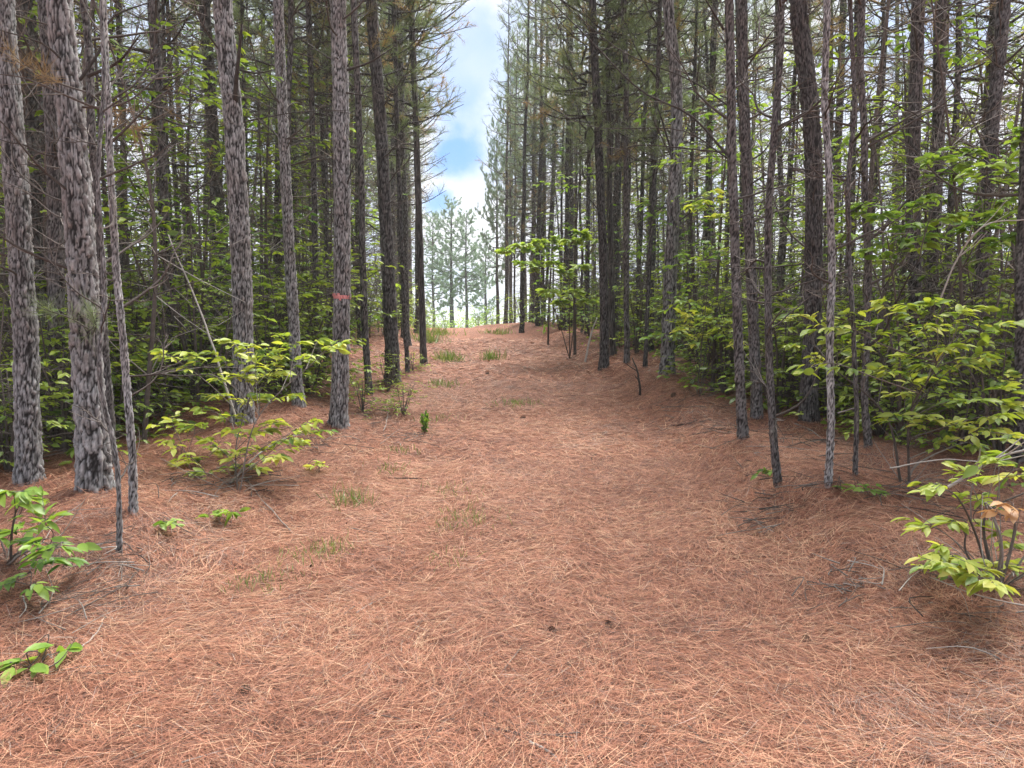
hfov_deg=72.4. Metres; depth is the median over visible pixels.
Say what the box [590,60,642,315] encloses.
slender pine
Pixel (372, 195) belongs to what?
understory tree
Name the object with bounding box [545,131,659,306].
understory tree
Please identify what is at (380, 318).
understory tree
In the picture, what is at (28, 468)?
pine tree
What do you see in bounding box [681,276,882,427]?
leafy shrub
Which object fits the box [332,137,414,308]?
understory tree
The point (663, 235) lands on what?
understory tree
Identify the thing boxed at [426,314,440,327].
leafy shrub
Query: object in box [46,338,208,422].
leafy shrub
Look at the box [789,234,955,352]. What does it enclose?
leafy shrub
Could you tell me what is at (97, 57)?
pine tree
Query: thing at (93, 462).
pine tree
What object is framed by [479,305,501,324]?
leafy shrub
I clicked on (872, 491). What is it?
seedling
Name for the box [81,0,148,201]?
pine tree
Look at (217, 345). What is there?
leafy shrub
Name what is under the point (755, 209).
understory tree
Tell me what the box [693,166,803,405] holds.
bare sapling
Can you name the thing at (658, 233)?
bare sapling
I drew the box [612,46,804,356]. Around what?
young tree
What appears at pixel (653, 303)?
young tree
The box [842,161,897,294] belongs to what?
bare sapling
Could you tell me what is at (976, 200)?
bare sapling
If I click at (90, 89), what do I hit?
pine tree
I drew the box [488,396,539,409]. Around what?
grass tuft
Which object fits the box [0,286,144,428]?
leafy shrub
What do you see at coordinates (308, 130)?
pine tree
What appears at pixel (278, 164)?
understory tree
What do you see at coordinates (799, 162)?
understory tree
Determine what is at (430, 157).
pine tree
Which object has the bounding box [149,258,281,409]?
bare sapling
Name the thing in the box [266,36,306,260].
slender pine
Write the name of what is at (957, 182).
bare sapling
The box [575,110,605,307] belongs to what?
slender pine
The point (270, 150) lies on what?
slender pine
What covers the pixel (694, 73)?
slender pine
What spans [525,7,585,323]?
slender pine
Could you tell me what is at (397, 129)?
pine tree
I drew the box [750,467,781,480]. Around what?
seedling
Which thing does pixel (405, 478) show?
fallen stick
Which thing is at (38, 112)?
young tree
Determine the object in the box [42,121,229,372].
understory tree
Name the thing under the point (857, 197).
young tree
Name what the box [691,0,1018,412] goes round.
understory tree
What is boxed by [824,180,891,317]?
bare sapling
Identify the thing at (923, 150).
understory tree
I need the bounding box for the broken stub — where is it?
[624,358,640,394]
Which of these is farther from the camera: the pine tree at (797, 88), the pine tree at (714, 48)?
the pine tree at (797, 88)
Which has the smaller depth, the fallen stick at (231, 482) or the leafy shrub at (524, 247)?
the fallen stick at (231, 482)
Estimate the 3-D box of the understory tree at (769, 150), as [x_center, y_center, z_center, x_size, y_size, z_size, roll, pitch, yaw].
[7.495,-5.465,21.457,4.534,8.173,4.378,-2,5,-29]
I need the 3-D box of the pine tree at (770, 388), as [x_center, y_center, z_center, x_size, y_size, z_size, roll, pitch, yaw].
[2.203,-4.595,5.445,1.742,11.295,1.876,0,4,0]
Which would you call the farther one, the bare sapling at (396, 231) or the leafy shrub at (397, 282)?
the leafy shrub at (397, 282)
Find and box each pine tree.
[0,0,104,486]
[0,0,163,437]
[0,0,193,493]
[0,0,239,515]
[0,10,78,297]
[7,0,189,465]
[15,0,132,371]
[36,0,142,306]
[38,0,264,323]
[73,0,143,199]
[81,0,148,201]
[86,0,180,268]
[92,1,217,287]
[95,0,226,398]
[97,0,146,256]
[107,0,194,248]
[123,0,287,331]
[137,0,214,265]
[146,7,262,233]
[160,0,264,302]
[165,4,251,281]
[171,7,219,250]
[179,0,357,424]
[184,3,269,244]
[193,1,286,238]
[197,0,406,357]
[236,0,328,310]
[239,0,333,407]
[240,3,331,256]
[243,1,328,270]
[248,6,311,231]
[249,1,296,258]
[258,0,368,338]
[272,3,359,260]
[286,3,368,293]
[293,0,393,429]
[293,0,430,384]
[294,1,404,346]
[299,0,407,395]
[302,34,372,228]
[314,0,483,363]
[330,0,449,373]
[346,0,451,337]
[349,0,478,345]
[352,2,378,248]
[352,16,382,300]
[361,0,453,324]
[364,0,464,295]
[364,0,473,332]
[366,3,428,285]
[366,28,426,283]
[367,8,425,303]
[367,11,431,266]
[368,86,425,258]
[370,1,436,304]
[396,1,451,299]
[403,6,437,325]
[410,126,433,270]
[411,212,456,327]
[424,194,477,327]
[438,208,495,327]
[460,232,503,324]
[475,0,538,323]
[475,117,513,323]
[487,51,531,322]
[487,92,528,304]
[489,66,528,308]
[490,0,563,332]
[494,19,537,322]
[498,0,564,321]
[500,14,547,321]
[501,0,582,324]
[504,0,573,325]
[508,0,616,330]
[509,0,664,356]
[509,85,561,319]
[511,0,565,322]
[513,65,556,307]
[515,0,650,370]
[535,0,605,326]
[545,0,642,333]
[545,1,661,340]
[550,0,822,439]
[556,21,594,280]
[561,0,666,335]
[562,0,665,362]
[578,146,596,290]
[581,0,647,267]
[590,0,713,367]
[595,0,724,351]
[600,0,735,311]
[629,12,690,250]
[646,0,704,375]
[658,0,768,307]
[666,0,712,287]
[667,5,726,262]
[669,60,700,249]
[696,0,789,281]
[698,8,738,276]
[699,0,860,418]
[699,0,882,486]
[708,0,877,423]
[721,0,785,254]
[764,0,930,294]
[764,2,849,269]
[769,0,911,476]
[781,0,928,487]
[802,0,982,447]
[835,0,1021,450]
[836,0,932,292]
[836,0,1023,449]
[846,0,1016,232]
[857,3,974,324]
[869,0,1015,423]
[875,0,1023,421]
[877,44,1023,463]
[878,0,1015,402]
[880,0,1023,326]
[975,23,1023,186]
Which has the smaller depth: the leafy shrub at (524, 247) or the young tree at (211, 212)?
the young tree at (211, 212)
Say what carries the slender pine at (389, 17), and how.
on the forest ground
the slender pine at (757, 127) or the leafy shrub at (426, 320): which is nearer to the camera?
the slender pine at (757, 127)
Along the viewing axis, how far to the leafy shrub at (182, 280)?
14.34 m
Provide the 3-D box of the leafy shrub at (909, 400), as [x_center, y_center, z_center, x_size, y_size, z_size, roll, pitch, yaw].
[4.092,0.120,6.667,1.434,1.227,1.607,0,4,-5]
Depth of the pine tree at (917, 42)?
7.98 m
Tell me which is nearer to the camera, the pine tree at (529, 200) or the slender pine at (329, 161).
the slender pine at (329, 161)
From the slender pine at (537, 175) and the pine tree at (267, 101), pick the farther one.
the slender pine at (537, 175)
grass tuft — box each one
[221,558,311,596]
[259,541,330,576]
[296,533,363,565]
[316,480,380,511]
[371,456,414,476]
[384,444,427,454]
[410,325,449,343]
[412,322,468,336]
[413,409,459,423]
[421,481,483,499]
[424,543,485,571]
[427,349,466,363]
[427,497,516,539]
[428,377,469,387]
[472,348,506,360]
[479,326,515,334]
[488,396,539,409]
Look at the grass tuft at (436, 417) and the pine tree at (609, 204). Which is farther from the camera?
the pine tree at (609, 204)
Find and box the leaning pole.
[168,235,235,417]
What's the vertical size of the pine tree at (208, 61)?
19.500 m
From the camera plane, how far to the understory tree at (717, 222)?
25.10 m
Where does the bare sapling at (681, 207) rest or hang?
on the forest ground
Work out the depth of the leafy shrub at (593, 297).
25.35 m
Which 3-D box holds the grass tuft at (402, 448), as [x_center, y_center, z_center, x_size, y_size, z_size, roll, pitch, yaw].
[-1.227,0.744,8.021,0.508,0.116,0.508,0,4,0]
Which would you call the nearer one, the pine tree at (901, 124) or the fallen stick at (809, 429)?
the fallen stick at (809, 429)
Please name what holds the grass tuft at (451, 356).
on the forest ground
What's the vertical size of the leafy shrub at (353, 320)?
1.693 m
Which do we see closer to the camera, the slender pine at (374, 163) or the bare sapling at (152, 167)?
the bare sapling at (152, 167)
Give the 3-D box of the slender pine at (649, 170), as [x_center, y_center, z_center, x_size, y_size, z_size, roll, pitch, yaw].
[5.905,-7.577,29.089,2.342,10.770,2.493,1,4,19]
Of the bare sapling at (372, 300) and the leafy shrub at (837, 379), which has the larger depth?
the bare sapling at (372, 300)
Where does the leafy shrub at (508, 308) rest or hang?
on the forest ground
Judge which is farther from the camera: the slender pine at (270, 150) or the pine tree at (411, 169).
the pine tree at (411, 169)
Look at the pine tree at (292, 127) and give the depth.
17.18 m
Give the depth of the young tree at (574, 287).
17.48 m
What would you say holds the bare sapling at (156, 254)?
on the forest ground
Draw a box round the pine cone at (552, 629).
[548,626,556,635]
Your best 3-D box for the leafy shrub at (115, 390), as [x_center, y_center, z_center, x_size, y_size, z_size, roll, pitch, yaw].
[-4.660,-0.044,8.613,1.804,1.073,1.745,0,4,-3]
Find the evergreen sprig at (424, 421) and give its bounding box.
[420,410,429,431]
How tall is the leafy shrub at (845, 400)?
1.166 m
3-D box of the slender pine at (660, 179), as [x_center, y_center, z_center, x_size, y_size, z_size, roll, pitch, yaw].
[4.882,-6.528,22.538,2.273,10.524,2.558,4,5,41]
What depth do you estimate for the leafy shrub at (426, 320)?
25.95 m
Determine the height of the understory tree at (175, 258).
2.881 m
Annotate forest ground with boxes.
[0,322,1023,767]
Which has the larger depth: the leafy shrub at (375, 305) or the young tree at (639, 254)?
the leafy shrub at (375, 305)
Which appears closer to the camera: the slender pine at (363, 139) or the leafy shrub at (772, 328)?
the leafy shrub at (772, 328)
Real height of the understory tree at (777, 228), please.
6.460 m
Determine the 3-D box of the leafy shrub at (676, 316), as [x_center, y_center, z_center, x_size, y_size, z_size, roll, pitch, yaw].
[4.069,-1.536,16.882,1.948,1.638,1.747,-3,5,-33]
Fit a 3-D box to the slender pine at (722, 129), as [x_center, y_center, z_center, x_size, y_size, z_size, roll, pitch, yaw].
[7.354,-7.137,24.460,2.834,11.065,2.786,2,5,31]
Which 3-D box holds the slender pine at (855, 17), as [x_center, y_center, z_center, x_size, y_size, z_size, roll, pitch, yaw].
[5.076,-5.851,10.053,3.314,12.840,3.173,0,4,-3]
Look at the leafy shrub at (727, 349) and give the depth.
10.76 m
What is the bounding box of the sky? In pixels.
[37,0,1023,327]
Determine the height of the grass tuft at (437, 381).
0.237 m
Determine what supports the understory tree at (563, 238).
on the forest ground
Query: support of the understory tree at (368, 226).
on the forest ground
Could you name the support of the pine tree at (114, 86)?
on the forest ground
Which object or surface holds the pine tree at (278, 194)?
on the forest ground
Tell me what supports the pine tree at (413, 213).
on the forest ground
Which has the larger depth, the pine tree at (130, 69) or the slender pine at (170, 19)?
the pine tree at (130, 69)
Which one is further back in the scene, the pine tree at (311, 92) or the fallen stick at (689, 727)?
the pine tree at (311, 92)
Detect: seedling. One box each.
[0,634,82,687]
[152,516,185,529]
[195,507,250,526]
[303,459,327,471]
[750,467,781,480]
[832,476,855,489]
[844,479,889,496]
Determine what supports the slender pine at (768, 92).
on the forest ground
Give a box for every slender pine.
[0,0,129,298]
[6,1,140,279]
[34,0,155,301]
[73,0,225,305]
[110,0,219,307]
[115,0,262,302]
[156,0,271,288]
[179,0,305,308]
[185,0,257,258]
[196,0,403,327]
[197,0,273,261]
[212,4,274,290]
[217,2,298,277]
[235,0,354,326]
[253,41,298,212]
[254,0,423,280]
[256,5,308,258]
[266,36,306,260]
[268,0,380,356]
[270,47,307,265]
[274,0,377,297]
[295,2,393,321]
[295,4,332,259]
[298,31,351,261]
[301,0,396,269]
[315,29,375,250]
[318,10,389,271]
[349,87,396,276]
[351,80,377,265]
[354,20,420,300]
[360,0,440,298]
[364,14,414,263]
[366,131,412,293]
[368,96,432,298]
[369,74,425,301]
[391,93,425,316]
[504,62,558,322]
[513,95,555,320]
[518,77,558,319]
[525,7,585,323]
[525,67,578,324]
[529,22,584,289]
[530,121,565,321]
[535,2,605,289]
[540,1,598,331]
[546,70,595,322]
[551,97,590,270]
[554,99,590,321]
[561,0,664,332]
[564,39,635,309]
[564,71,632,283]
[567,0,710,346]
[568,1,660,292]
[573,67,612,286]
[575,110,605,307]
[581,3,668,331]
[581,143,597,276]
[582,27,631,269]
[590,1,699,341]
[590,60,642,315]
[590,69,646,308]
[596,70,660,297]
[612,105,646,277]
[613,0,738,310]
[613,2,668,299]
[614,0,700,322]
[619,0,750,353]
[621,115,648,269]
[630,73,669,275]
[632,84,666,268]
[634,17,687,294]
[636,84,696,291]
[642,82,699,272]
[647,0,771,298]
[648,0,798,323]
[648,3,706,287]
[657,0,726,275]
[666,0,727,286]
[683,88,713,248]
[695,0,891,348]
[695,31,755,251]
[697,1,772,264]
[705,0,873,305]
[714,0,836,294]
[715,0,786,281]
[736,0,846,305]
[743,0,986,378]
[755,0,852,323]
[763,0,900,293]
[791,0,951,309]
[792,0,944,279]
[860,0,1023,286]
[873,0,1023,389]
[905,0,1023,335]
[946,0,1023,394]
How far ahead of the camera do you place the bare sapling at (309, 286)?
14.10 m
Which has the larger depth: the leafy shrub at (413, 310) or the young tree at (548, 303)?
the leafy shrub at (413, 310)
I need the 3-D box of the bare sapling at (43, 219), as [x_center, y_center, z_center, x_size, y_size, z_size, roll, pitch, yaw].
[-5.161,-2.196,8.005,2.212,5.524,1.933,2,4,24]
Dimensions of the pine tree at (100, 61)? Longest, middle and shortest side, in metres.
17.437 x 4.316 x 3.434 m
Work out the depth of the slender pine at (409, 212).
31.69 m
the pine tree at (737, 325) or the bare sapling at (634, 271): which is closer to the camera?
the pine tree at (737, 325)
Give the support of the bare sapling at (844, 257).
on the forest ground
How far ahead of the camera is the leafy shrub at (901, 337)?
9.95 m
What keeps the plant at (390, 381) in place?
on the forest ground
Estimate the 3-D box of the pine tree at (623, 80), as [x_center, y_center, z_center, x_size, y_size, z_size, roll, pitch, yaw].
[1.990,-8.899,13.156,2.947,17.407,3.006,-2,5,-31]
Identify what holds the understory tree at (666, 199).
on the forest ground
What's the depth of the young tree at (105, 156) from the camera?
11.76 m
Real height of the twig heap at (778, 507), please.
0.440 m
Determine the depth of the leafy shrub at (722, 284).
13.05 m
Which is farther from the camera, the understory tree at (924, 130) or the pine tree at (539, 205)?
the pine tree at (539, 205)
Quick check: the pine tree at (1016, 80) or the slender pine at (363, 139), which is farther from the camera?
the slender pine at (363, 139)
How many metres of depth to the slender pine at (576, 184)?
26.46 m
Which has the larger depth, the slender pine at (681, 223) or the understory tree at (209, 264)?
the slender pine at (681, 223)
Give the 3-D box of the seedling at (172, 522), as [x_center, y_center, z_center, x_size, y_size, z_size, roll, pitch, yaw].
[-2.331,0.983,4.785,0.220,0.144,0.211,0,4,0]
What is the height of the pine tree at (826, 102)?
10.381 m
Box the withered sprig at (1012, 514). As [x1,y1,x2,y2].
[977,496,1023,592]
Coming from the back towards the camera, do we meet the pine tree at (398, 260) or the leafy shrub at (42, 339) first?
the pine tree at (398, 260)
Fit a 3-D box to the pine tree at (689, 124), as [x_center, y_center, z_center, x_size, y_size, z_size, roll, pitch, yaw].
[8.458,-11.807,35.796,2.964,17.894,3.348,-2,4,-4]
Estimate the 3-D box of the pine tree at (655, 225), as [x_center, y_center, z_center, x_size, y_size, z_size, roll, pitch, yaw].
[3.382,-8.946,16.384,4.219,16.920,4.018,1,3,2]
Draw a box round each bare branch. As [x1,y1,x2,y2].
[889,459,976,468]
[940,200,1023,297]
[947,436,1023,487]
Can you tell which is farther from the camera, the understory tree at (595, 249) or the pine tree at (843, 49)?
the understory tree at (595, 249)
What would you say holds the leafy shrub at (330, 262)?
on the forest ground
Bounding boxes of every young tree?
[0,0,175,319]
[0,0,230,353]
[0,31,156,291]
[69,185,299,403]
[93,28,319,333]
[99,18,256,306]
[186,44,358,317]
[253,115,400,344]
[306,191,413,330]
[494,206,595,344]
[530,138,639,355]
[579,215,683,344]
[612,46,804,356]
[617,207,727,375]
[639,109,804,390]
[677,120,804,336]
[711,143,907,381]
[777,85,942,386]
[784,1,1016,399]
[871,156,1007,343]
[904,148,1018,403]
[907,117,1018,348]
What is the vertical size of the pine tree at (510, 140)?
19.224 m
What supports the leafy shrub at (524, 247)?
on the forest ground
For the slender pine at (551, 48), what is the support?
on the forest ground
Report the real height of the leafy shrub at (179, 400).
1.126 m
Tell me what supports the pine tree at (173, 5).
on the forest ground
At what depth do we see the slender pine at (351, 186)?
17.97 m
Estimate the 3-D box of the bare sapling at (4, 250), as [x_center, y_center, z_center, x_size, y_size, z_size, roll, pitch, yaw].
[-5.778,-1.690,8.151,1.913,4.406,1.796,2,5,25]
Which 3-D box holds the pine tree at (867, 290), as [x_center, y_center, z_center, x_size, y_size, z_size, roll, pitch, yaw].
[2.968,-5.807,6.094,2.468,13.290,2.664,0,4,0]
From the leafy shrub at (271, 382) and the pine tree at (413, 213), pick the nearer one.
the leafy shrub at (271, 382)
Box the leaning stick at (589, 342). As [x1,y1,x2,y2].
[584,318,596,361]
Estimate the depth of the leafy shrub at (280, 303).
12.64 m
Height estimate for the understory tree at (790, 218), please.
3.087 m
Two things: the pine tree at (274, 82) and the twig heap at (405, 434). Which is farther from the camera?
the pine tree at (274, 82)
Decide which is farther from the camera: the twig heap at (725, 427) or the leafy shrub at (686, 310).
the leafy shrub at (686, 310)
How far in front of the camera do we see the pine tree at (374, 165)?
36.98 m
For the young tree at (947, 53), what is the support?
on the forest ground
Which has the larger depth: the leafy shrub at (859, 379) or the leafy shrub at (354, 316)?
the leafy shrub at (354, 316)
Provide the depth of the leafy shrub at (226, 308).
11.97 m
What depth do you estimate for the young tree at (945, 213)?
10.49 m
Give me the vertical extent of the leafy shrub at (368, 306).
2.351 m
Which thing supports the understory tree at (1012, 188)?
on the forest ground
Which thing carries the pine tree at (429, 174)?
on the forest ground
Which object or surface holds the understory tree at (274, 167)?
on the forest ground
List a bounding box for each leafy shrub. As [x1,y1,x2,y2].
[0,277,66,377]
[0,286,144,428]
[0,289,150,451]
[0,345,67,400]
[0,345,160,430]
[0,347,193,465]
[0,361,150,472]
[0,380,126,463]
[0,386,69,466]
[0,468,105,600]
[1,346,163,443]
[4,293,185,442]
[6,266,187,353]
[34,197,313,402]
[34,254,219,405]
[40,342,177,416]
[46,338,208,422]
[47,338,227,448]
[64,312,158,398]
[65,309,221,397]
[108,292,222,404]
[113,298,227,388]
[114,340,211,393]
[129,320,259,399]
[130,319,268,409]
[135,248,230,344]
[144,323,232,389]
[145,332,351,491]
[159,310,274,392]
[182,289,277,359]
[188,261,367,390]
[194,350,321,400]
[206,245,403,384]
[206,248,325,329]
[208,315,363,401]
[211,269,330,350]
[213,306,330,397]
[251,251,331,324]
[253,286,322,371]
[254,239,396,377]
[259,318,354,376]
[268,332,366,396]
[310,289,371,339]
[350,261,399,331]
[350,287,380,334]
[367,269,414,316]
[367,286,416,334]
[378,286,418,330]
[397,293,425,326]
[410,296,433,326]
[410,310,437,334]
[411,302,435,324]
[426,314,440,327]
[430,308,456,327]
[464,307,486,327]
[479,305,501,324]
[494,294,519,322]
[495,228,607,358]
[495,292,540,325]
[516,288,540,321]
[521,286,584,331]
[525,292,561,325]
[545,279,598,322]
[547,279,594,321]
[551,281,599,336]
[559,289,598,325]
[571,277,620,323]
[577,282,598,323]
[581,283,678,353]
[585,286,644,345]
[585,291,633,331]
[608,271,685,343]
[616,306,683,346]
[629,251,764,360]
[629,274,764,385]
[642,287,711,347]
[644,282,697,346]
[653,289,764,390]
[653,297,763,365]
[656,289,784,401]
[657,268,797,364]
[668,188,746,395]
[668,310,764,385]
[677,250,795,360]
[677,257,762,304]
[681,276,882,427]
[687,307,775,389]
[696,327,859,416]
[706,272,839,381]
[722,339,848,399]
[723,282,847,386]
[742,250,861,370]
[743,285,924,412]
[744,284,837,367]
[759,284,907,416]
[759,293,907,400]
[776,296,1023,491]
[779,298,931,430]
[784,272,998,411]
[785,334,940,436]
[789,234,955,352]
[820,341,954,414]
[823,345,1013,442]
[827,228,1013,415]
[835,121,1023,447]
[838,277,1023,467]
[841,294,955,402]
[845,333,1017,449]
[870,236,1014,440]
[886,293,997,391]
[886,335,1023,491]
[888,334,966,393]
[891,450,1023,602]
[939,276,1012,381]
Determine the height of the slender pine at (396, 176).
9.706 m
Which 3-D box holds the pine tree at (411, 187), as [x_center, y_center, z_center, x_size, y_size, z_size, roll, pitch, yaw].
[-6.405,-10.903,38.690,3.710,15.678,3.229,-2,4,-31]
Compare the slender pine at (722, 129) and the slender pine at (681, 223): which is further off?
the slender pine at (722, 129)
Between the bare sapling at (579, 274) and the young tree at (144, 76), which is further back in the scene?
the bare sapling at (579, 274)
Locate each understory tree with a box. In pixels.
[0,0,180,281]
[0,0,283,324]
[0,89,174,381]
[0,125,230,355]
[0,136,151,348]
[0,180,103,359]
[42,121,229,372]
[96,0,271,320]
[104,73,259,253]
[107,178,183,303]
[108,124,287,370]
[129,221,228,329]
[131,34,329,316]
[132,35,380,333]
[136,0,331,305]
[142,213,255,327]
[143,53,306,297]
[175,141,331,355]
[192,0,379,280]
[194,81,354,305]
[227,49,383,320]
[231,158,359,334]
[250,103,317,261]
[271,112,351,256]
[300,161,417,327]
[309,126,409,296]
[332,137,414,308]
[332,176,397,287]
[533,180,598,312]
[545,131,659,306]
[555,209,598,314]
[560,195,597,314]
[588,105,729,304]
[590,118,716,304]
[591,180,662,288]
[621,174,700,295]
[622,164,665,300]
[633,117,739,322]
[634,155,701,271]
[656,139,736,301]
[676,206,804,336]
[681,44,856,323]
[682,169,763,281]
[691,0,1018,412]
[699,145,799,277]
[700,135,788,274]
[702,52,802,264]
[715,139,799,260]
[723,11,907,323]
[741,125,898,350]
[742,136,951,357]
[753,177,804,273]
[756,156,893,299]
[790,113,900,331]
[793,75,1021,368]
[832,41,1012,355]
[838,5,1023,326]
[842,65,971,310]
[842,103,1009,293]
[853,0,1023,377]
[856,137,923,288]
[858,209,1016,401]
[876,1,1023,347]
[891,81,1019,293]
[939,38,1023,352]
[951,66,1021,296]
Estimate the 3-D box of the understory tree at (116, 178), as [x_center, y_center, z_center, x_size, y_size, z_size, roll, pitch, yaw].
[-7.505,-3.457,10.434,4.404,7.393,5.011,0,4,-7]
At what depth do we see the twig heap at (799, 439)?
6.97 m
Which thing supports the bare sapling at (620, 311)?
on the forest ground
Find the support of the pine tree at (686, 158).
on the forest ground
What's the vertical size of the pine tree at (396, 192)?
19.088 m
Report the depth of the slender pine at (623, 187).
26.80 m
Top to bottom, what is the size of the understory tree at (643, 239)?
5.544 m
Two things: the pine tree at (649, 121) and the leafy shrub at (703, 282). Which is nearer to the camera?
the leafy shrub at (703, 282)
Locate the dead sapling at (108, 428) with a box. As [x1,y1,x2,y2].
[29,0,200,554]
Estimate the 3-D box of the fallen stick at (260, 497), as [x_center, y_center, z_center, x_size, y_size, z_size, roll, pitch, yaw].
[-2.258,0.905,6.131,0.039,0.334,2.045,-3,5,-34]
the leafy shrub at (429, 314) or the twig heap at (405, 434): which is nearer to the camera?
the twig heap at (405, 434)
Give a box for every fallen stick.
[82,616,106,645]
[228,452,290,530]
[229,427,318,484]
[394,477,421,478]
[478,721,579,739]
[529,740,560,761]
[687,724,715,753]
[794,423,826,441]
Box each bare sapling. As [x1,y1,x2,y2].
[0,0,65,356]
[0,0,144,380]
[0,45,99,347]
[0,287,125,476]
[16,5,160,337]
[30,153,149,357]
[61,0,264,442]
[89,81,151,339]
[97,44,229,337]
[103,135,216,343]
[104,239,177,371]
[105,67,220,347]
[108,258,221,429]
[117,148,180,278]
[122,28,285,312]
[133,165,230,341]
[136,185,227,388]
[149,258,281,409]
[205,174,317,393]
[207,273,228,362]
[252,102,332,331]
[254,163,318,322]
[258,184,325,309]
[273,208,330,329]
[280,247,355,350]
[298,246,371,344]
[301,232,356,361]
[312,155,393,323]
[351,208,398,332]
[351,272,383,337]
[367,256,398,330]
[375,209,413,307]
[559,232,598,313]
[578,274,621,326]
[589,130,664,307]
[613,108,729,313]
[614,242,678,334]
[617,250,659,350]
[617,269,633,337]
[618,179,682,320]
[619,242,654,325]
[632,175,700,295]
[641,242,690,318]
[645,159,697,304]
[657,223,717,318]
[661,188,722,313]
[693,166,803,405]
[712,158,804,365]
[723,189,804,361]
[723,252,827,370]
[724,158,804,282]
[739,119,922,423]
[759,268,858,409]
[773,146,925,416]
[773,190,804,292]
[774,166,860,354]
[786,26,973,433]
[795,230,937,400]
[798,161,881,292]
[822,71,1021,419]
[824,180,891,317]
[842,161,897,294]
[846,265,989,429]
[849,110,999,302]
[856,182,905,278]
[895,64,1022,412]
[920,92,1013,372]
[927,117,1020,354]
[927,235,1023,422]
[950,256,1012,394]
[957,156,1018,398]
[971,76,1018,349]
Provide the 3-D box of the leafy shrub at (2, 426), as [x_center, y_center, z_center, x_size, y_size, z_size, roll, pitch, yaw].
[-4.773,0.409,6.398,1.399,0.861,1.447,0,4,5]
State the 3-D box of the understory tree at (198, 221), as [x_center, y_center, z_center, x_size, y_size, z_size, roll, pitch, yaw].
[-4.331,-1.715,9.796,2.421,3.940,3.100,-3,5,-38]
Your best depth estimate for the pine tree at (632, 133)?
33.56 m
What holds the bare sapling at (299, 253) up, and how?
on the forest ground
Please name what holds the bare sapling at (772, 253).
on the forest ground
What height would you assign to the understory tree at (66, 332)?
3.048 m
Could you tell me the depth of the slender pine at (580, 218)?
22.81 m
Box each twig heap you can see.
[2,560,157,632]
[45,526,149,595]
[120,463,273,509]
[200,455,311,491]
[246,424,375,456]
[312,403,402,425]
[376,431,443,446]
[646,392,749,424]
[670,416,811,454]
[692,429,892,468]
[708,469,851,537]
[789,553,885,610]
[793,458,1023,524]
[841,547,1023,661]
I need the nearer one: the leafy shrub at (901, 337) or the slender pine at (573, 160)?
the leafy shrub at (901, 337)
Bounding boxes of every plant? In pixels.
[349,375,400,419]
[361,350,425,394]
[377,382,432,415]
[399,351,434,370]
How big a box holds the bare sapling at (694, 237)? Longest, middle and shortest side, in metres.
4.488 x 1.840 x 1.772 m
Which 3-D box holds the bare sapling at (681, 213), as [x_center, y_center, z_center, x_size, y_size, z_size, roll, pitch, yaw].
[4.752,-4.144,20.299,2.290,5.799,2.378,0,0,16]
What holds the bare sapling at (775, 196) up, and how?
on the forest ground
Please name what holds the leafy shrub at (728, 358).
on the forest ground
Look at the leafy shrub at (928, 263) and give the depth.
8.60 m
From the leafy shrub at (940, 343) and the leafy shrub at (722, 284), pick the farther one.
the leafy shrub at (722, 284)
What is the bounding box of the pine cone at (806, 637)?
[801,635,810,641]
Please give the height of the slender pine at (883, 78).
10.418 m
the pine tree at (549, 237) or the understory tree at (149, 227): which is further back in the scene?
the pine tree at (549, 237)
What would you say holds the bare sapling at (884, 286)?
on the forest ground
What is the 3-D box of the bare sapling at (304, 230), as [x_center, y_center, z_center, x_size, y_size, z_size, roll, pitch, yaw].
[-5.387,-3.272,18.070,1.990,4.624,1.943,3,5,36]
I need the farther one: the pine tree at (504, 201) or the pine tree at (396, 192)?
the pine tree at (504, 201)
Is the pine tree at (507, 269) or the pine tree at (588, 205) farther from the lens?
the pine tree at (507, 269)
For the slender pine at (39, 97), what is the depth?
9.56 m
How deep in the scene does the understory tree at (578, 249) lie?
33.54 m
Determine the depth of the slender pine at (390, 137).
29.25 m
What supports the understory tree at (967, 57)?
on the forest ground
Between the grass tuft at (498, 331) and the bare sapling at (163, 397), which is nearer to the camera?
the bare sapling at (163, 397)
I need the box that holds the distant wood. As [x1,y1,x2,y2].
[108,252,1009,327]
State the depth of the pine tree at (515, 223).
35.05 m
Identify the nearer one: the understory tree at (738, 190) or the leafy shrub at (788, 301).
the leafy shrub at (788, 301)
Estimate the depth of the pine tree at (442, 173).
29.36 m
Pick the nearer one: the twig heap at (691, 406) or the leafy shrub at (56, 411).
the leafy shrub at (56, 411)
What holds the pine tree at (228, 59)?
on the forest ground
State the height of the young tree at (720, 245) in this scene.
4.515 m
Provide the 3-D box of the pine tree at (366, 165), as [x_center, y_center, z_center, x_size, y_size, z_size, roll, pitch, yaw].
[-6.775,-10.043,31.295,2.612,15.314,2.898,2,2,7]
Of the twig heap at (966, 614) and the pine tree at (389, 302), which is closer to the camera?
the twig heap at (966, 614)
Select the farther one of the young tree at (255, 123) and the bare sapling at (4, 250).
the young tree at (255, 123)
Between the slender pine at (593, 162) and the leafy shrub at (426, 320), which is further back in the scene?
the slender pine at (593, 162)
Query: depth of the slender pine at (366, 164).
28.34 m
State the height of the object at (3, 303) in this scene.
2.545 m
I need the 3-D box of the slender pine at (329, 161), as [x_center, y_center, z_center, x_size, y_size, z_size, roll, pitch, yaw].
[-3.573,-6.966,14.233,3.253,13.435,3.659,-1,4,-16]
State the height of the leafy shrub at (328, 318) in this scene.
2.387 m
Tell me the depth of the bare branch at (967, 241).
5.38 m
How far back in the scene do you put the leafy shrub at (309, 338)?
11.54 m
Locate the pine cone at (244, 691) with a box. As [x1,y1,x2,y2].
[237,685,250,694]
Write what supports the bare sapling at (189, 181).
on the forest ground

